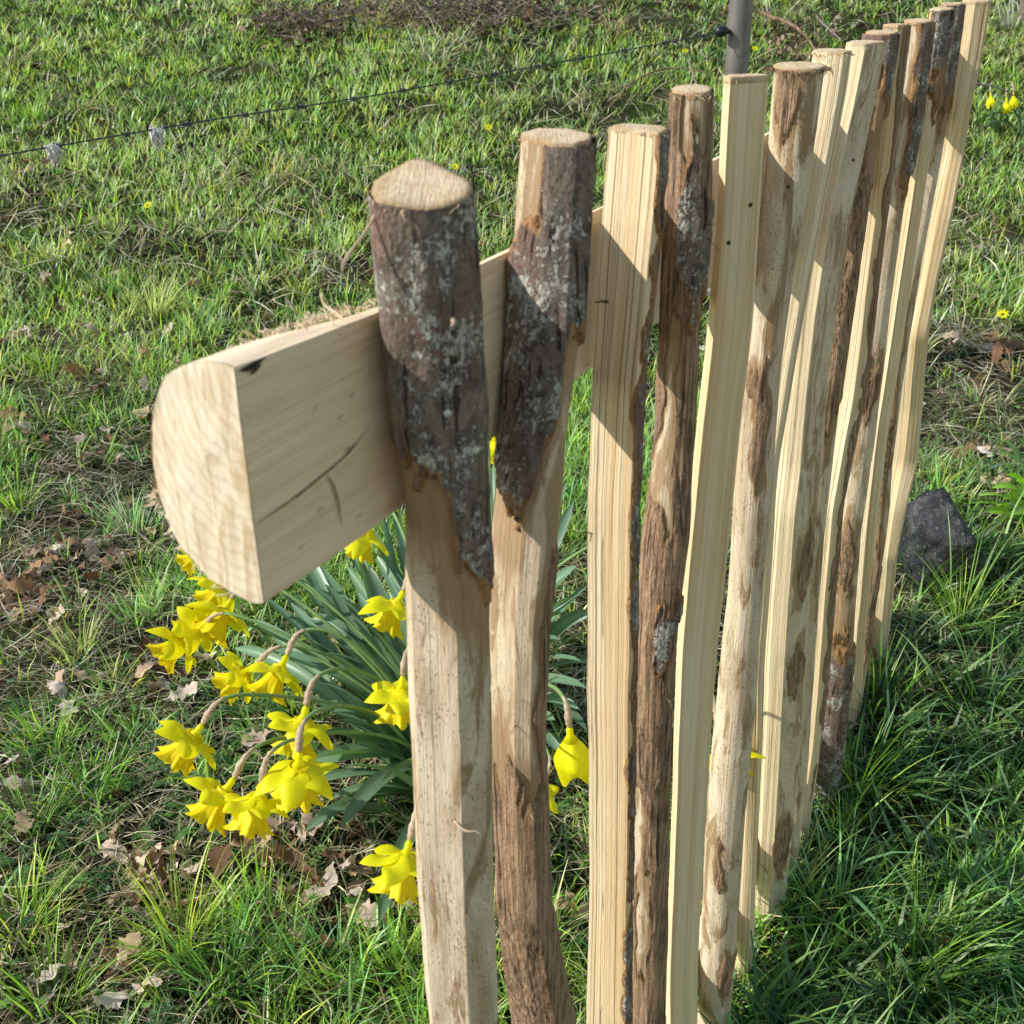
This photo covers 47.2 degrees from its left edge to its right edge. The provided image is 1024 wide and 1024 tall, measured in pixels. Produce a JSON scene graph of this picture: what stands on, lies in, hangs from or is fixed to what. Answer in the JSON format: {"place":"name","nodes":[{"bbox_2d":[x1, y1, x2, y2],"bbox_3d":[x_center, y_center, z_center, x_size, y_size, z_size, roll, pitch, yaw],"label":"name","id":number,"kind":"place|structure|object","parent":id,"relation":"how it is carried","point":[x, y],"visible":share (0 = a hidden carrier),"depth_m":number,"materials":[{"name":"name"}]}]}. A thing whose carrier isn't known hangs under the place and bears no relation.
{"place":"outdoors","nodes":[
{"label":"outdoors","id":0,"kind":"place"},
{"bbox_2d":[0,0,1023,1023],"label":"ground","id":1,"kind":"structure","parent":0,"point":[648,111],"depth_m":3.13,"materials":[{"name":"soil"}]},
{"bbox_2d":[112,537,142,543],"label":"twig","id":2,"kind":"object","parent":1,"relation":"on","point":[122,540],"visible":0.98,"depth_m":2.16,"materials":[{"name":"brown wood"}]},
{"bbox_2d":[115,519,174,559],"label":"twig","id":3,"kind":"object","parent":1,"relation":"on","point":[144,537],"visible":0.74,"depth_m":2.16,"materials":[{"name":"wood"}]},
{"bbox_2d":[143,201,151,216],"bbox_3d":[-1.135,-0.941,3.664,0.030,0.058,0.028,-1,27,0],"label":"celandine","id":4,"kind":"object","parent":1,"relation":"on","point":[149,205],"visible":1,"depth_m":3.66,"materials":[{"name":"yellow plant"}]},
{"bbox_2d":[164,80,184,123],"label":"dry stem","id":5,"kind":"object","parent":1,"relation":"on","point":[174,99],"visible":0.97,"depth_m":4.39,"materials":[{"name":"beige plant"}]},
{"bbox_2d":[218,130,242,232],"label":"dry stem","id":6,"kind":"object","parent":1,"relation":"on","point":[229,176],"visible":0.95,"depth_m":3.86,"materials":[{"name":"plant"}]},
{"bbox_2d":[145,514,415,922],"bbox_3d":[-0.256,0.255,1.539,0.414,0.287,0.573,-14,30,-24],"label":"daffodil","id":7,"kind":"object","parent":1,"relation":"on","point":[306,669],"depth_m":1.56,"materials":[{"name":"green plant"}]},
{"bbox_2d":[153,693,410,778],"bbox_3d":[-0.256,0.301,1.480,0.376,0.254,0.083,-18,32,-30],"label":"daffodil","id":8,"kind":"object","parent":1,"relation":"on","point":[185,748],"visible":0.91,"depth_m":1.36,"materials":[{"name":"yellow plant"}]},
{"bbox_2d":[184,590,386,680],"bbox_3d":[-0.252,0.238,1.557,0.350,0.299,0.082,2,27,6],"label":"daffodil","id":9,"kind":"object","parent":1,"relation":"on","point":[215,628],"visible":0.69,"depth_m":1.52,"materials":[{"name":"yellow plant"}]},
{"bbox_2d":[210,644,363,705],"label":"daffodil","id":10,"kind":"object","parent":1,"relation":"on","point":[234,679],"visible":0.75,"depth_m":1.45,"materials":[{"name":"yellow plant"}]},
{"bbox_2d":[174,548,399,678],"bbox_3d":[-0.264,0.204,1.608,0.442,0.315,0.059,11,29,22],"label":"daffodil","id":11,"kind":"object","parent":1,"relation":"on","point":[186,562],"visible":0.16,"depth_m":1.61,"materials":[{"name":"yellow plant"}]},
{"bbox_2d":[285,297,297,319],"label":"dry stem","id":12,"kind":"object","parent":1,"relation":"on","point":[289,302],"visible":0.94,"depth_m":0.97,"materials":[{"name":"beige plant"}]},
{"bbox_2d":[188,576,399,677],"bbox_3d":[-0.253,0.226,1.567,0.381,0.312,0.062,9,29,18],"label":"daffodil","id":13,"kind":"object","parent":1,"relation":"on","point":[207,584],"visible":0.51,"depth_m":1.54,"materials":[{"name":"yellow plant"}]},
{"bbox_2d":[183,731,411,837],"bbox_3d":[-0.237,0.330,1.439,0.088,0.237,0.367,19,33,34],"label":"daffodil","id":14,"kind":"object","parent":1,"relation":"on","point":[207,809],"visible":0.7,"depth_m":1.29,"materials":[{"name":"yellow plant"}]},
{"bbox_2d":[221,731,411,839],"bbox_3d":[-0.190,0.342,1.400,0.071,0.252,0.343,23,36,39],"label":"daffodil","id":15,"kind":"object","parent":1,"relation":"on","point":[253,810],"visible":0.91,"depth_m":1.28,"materials":[{"name":"yellow plant"}]},
{"bbox_2d":[241,627,392,706],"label":"daffodil","id":16,"kind":"object","parent":1,"relation":"on","point":[274,678],"visible":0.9,"depth_m":1.43,"materials":[{"name":"yellow plant"}]},
{"bbox_2d":[267,667,382,759],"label":"daffodil","id":17,"kind":"object","parent":1,"relation":"on","point":[280,720],"visible":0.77,"depth_m":1.34,"materials":[{"name":"yellow plant"}]},
{"bbox_2d":[254,704,411,813],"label":"daffodil","id":18,"kind":"object","parent":1,"relation":"on","point":[301,781],"visible":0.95,"depth_m":1.28,"materials":[{"name":"yellow plant"}]},
{"bbox_2d":[345,511,405,564],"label":"daffodil","id":19,"kind":"object","parent":1,"relation":"on","point":[359,548],"visible":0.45,"depth_m":1.63,"materials":[{"name":"yellow plant"}]},
{"bbox_2d":[0,0,753,302],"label":"barbed wire fence","id":20,"kind":"object","parent":1,"relation":"on","point":[737,31],"visible":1,"depth_m":2.40,"materials":[{"name":"grey metal"}]},
{"bbox_2d":[44,141,65,169],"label":"wool tuft","id":21,"kind":"object","parent":20,"relation":"attached to","point":[55,153],"visible":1,"depth_m":1.62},
{"bbox_2d":[148,124,166,152],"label":"wool tuft","id":22,"kind":"object","parent":20,"relation":"attached to","point":[156,136],"visible":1,"depth_m":1.73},
{"bbox_2d":[171,464,586,780],"bbox_3d":[-0.158,0.170,1.668,0.573,0.316,0.446,-1,27,0],"label":"daffodil","id":23,"kind":"object","parent":1,"relation":"on","point":[562,624],"depth_m":1.55,"materials":[{"name":"green plant"}]},
{"bbox_2d":[358,578,406,639],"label":"daffodil","id":24,"kind":"object","parent":1,"relation":"on","point":[390,616],"visible":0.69,"depth_m":1.50,"materials":[{"name":"yellow plant"}]},
{"bbox_2d":[364,648,409,730],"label":"daffodil","id":25,"kind":"object","parent":1,"relation":"on","point":[395,709],"visible":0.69,"depth_m":1.37,"materials":[{"name":"yellow plant"}]},
{"bbox_2d":[360,811,418,904],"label":"daffodil","id":26,"kind":"object","parent":1,"relation":"on","point":[396,880],"visible":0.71,"depth_m":1.22,"materials":[{"name":"yellow plant"}]},
{"bbox_2d":[207,0,656,49],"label":"brush pile","id":27,"kind":"object","parent":1,"relation":"on","point":[500,15],"visible":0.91,"depth_m":5.20,"materials":[{"name":"brown wood"}]},
{"bbox_2d":[450,163,458,171],"bbox_3d":[-0.189,-1.123,3.881,0.031,0.057,0.027,-7,28,-13],"label":"celandine","id":28,"kind":"object","parent":1,"relation":"on","point":[453,165],"visible":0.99,"depth_m":3.88,"materials":[{"name":"yellow plant"}]},
{"bbox_2d":[489,437,495,522],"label":"daffodil","id":29,"kind":"object","parent":1,"relation":"on","point":[492,442],"visible":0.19,"depth_m":1.82,"materials":[{"name":"yellow plant"}]},
{"bbox_2d":[0,0,1023,1023],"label":"dead grass","id":30,"kind":"structure","parent":1,"relation":"on","point":[189,702],"depth_m":1.91,"materials":[{"name":"beige plant"}]},
{"bbox_2d":[0,154,1023,1009],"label":"leaf litter","id":31,"kind":"object","parent":1,"relation":"on","point":[28,582],"visible":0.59,"depth_m":1.49,"materials":[{"name":"brown plant"}]},
{"bbox_2d":[0,281,1023,1023],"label":"ground herbs","id":32,"kind":"object","parent":1,"relation":"on","point":[156,765],"visible":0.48,"depth_m":1.53,"materials":[{"name":"green plant"}]},
{"bbox_2d":[491,716,558,813],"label":"daffodil","id":33,"kind":"object","parent":1,"relation":"on","point":[553,790],"visible":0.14,"depth_m":1.33,"materials":[{"name":"yellow plant"}]},
{"bbox_2d":[215,0,884,75],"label":"dead leaf drift","id":34,"kind":"object","parent":1,"relation":"on","point":[328,35],"visible":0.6,"depth_m":5.18,"materials":[{"name":"brown plant"}]},
{"bbox_2d":[144,0,991,1023],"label":"chestnut fence","id":35,"kind":"object","parent":1,"relation":"on","point":[804,238],"visible":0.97,"depth_m":0.69,"materials":[{"name":"brown wood"}]},
{"bbox_2d":[548,682,588,786],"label":"daffodil","id":36,"kind":"object","parent":1,"relation":"on","point":[571,758],"visible":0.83,"depth_m":1.37,"materials":[{"name":"yellow plant"}]},
{"bbox_2d":[557,547,639,574],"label":"daffodil","id":37,"kind":"object","parent":1,"relation":"on","point":[571,557],"visible":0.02,"depth_m":1.58,"materials":[{"name":"plant"}]},
{"bbox_2d":[624,67,708,87],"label":"bramble stem","id":38,"kind":"object","parent":1,"relation":"on","point":[633,82],"visible":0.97,"depth_m":4.55,"materials":[{"name":"brown plant"}]},
{"bbox_2d":[688,59,696,83],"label":"dry stem","id":39,"kind":"object","parent":1,"relation":"on","point":[690,67],"visible":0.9,"depth_m":3.09,"materials":[{"name":"beige plant"}]},
{"bbox_2d":[704,723,713,844],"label":"daffodil leaves","id":40,"kind":"object","parent":1,"relation":"on","point":[707,793],"visible":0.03,"depth_m":1.47,"materials":[{"name":"green plant"}]},
{"bbox_2d":[709,695,766,774],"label":"daffodil","id":41,"kind":"object","parent":1,"relation":"on","point":[755,755],"visible":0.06,"depth_m":1.08,"materials":[{"name":"yellow plant"}]},
{"bbox_2d":[760,10,815,49],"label":"bramble stem","id":42,"kind":"object","parent":1,"relation":"on","point":[780,19],"visible":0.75,"depth_m":3.09,"materials":[{"name":"brown plant"}]},
{"bbox_2d":[816,15,841,41],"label":"dry stem","id":43,"kind":"object","parent":1,"relation":"on","point":[824,24],"visible":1,"depth_m":2.93,"materials":[{"name":"beige plant"}]},
{"bbox_2d":[897,487,993,592],"bbox_3d":[0.724,0.061,1.971,0.139,0.223,0.138,-1,27,0],"label":"stone","id":44,"kind":"object","parent":1,"relation":"on","point":[927,515],"visible":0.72,"depth_m":1.93,"materials":[{"name":"stone"}]},
{"bbox_2d":[986,81,998,117],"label":"daffodil","id":45,"kind":"object","parent":1,"relation":"on","point":[991,101],"visible":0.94,"depth_m":4.08,"materials":[{"name":"yellow plant"}]},
{"bbox_2d":[970,102,1023,146],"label":"daffodil leaves","id":46,"kind":"object","parent":1,"relation":"on","point":[993,121],"visible":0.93,"depth_m":4.12,"materials":[{"name":"green plant"}]},
{"bbox_2d":[976,82,1023,101],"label":"dry stem","id":47,"kind":"object","parent":1,"relation":"on","point":[977,83],"visible":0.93,"depth_m":2.75,"materials":[{"name":"beige plant"}]},
{"bbox_2d":[977,473,1023,527],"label":"young plant","id":48,"kind":"object","parent":1,"relation":"on","point":[1018,511],"visible":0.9,"depth_m":2.09,"materials":[{"name":"green plant"}]},
{"bbox_2d":[997,309,1008,325],"bbox_3d":[1.249,-0.487,2.992,0.031,0.058,0.028,-1,27,0],"label":"celandine","id":49,"kind":"object","parent":1,"relation":"on","point":[1000,312],"visible":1,"depth_m":2.99,"materials":[{"name":"yellow plant"}]},
{"bbox_2d":[990,437,1023,473],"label":"young plant","id":50,"kind":"object","parent":1,"relation":"on","point":[1017,457],"visible":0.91,"depth_m":2.23,"materials":[{"name":"green plant"}]},
{"bbox_2d":[995,81,1018,131],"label":"daffodil","id":51,"kind":"object","parent":1,"relation":"on","point":[1014,102],"visible":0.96,"depth_m":4.08,"materials":[{"name":"yellow plant"}]},
{"bbox_2d":[1002,86,1011,137],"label":"daffodil","id":52,"kind":"object","parent":1,"relation":"on","point":[1007,107],"visible":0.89,"depth_m":4.09,"materials":[{"name":"yellow plant"}]},
{"bbox_2d":[1016,0,1023,26],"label":"old stake","id":53,"kind":"object","parent":1,"relation":"on","point":[1021,12],"visible":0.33,"depth_m":5.16,"materials":[{"name":"beige wood"}]},
{"bbox_2d":[697,354,1023,1023],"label":"long grass","id":54,"kind":"structure","parent":0,"point":[823,1010],"depth_m":1.40,"materials":[{"name":"green plant"}]}
]}

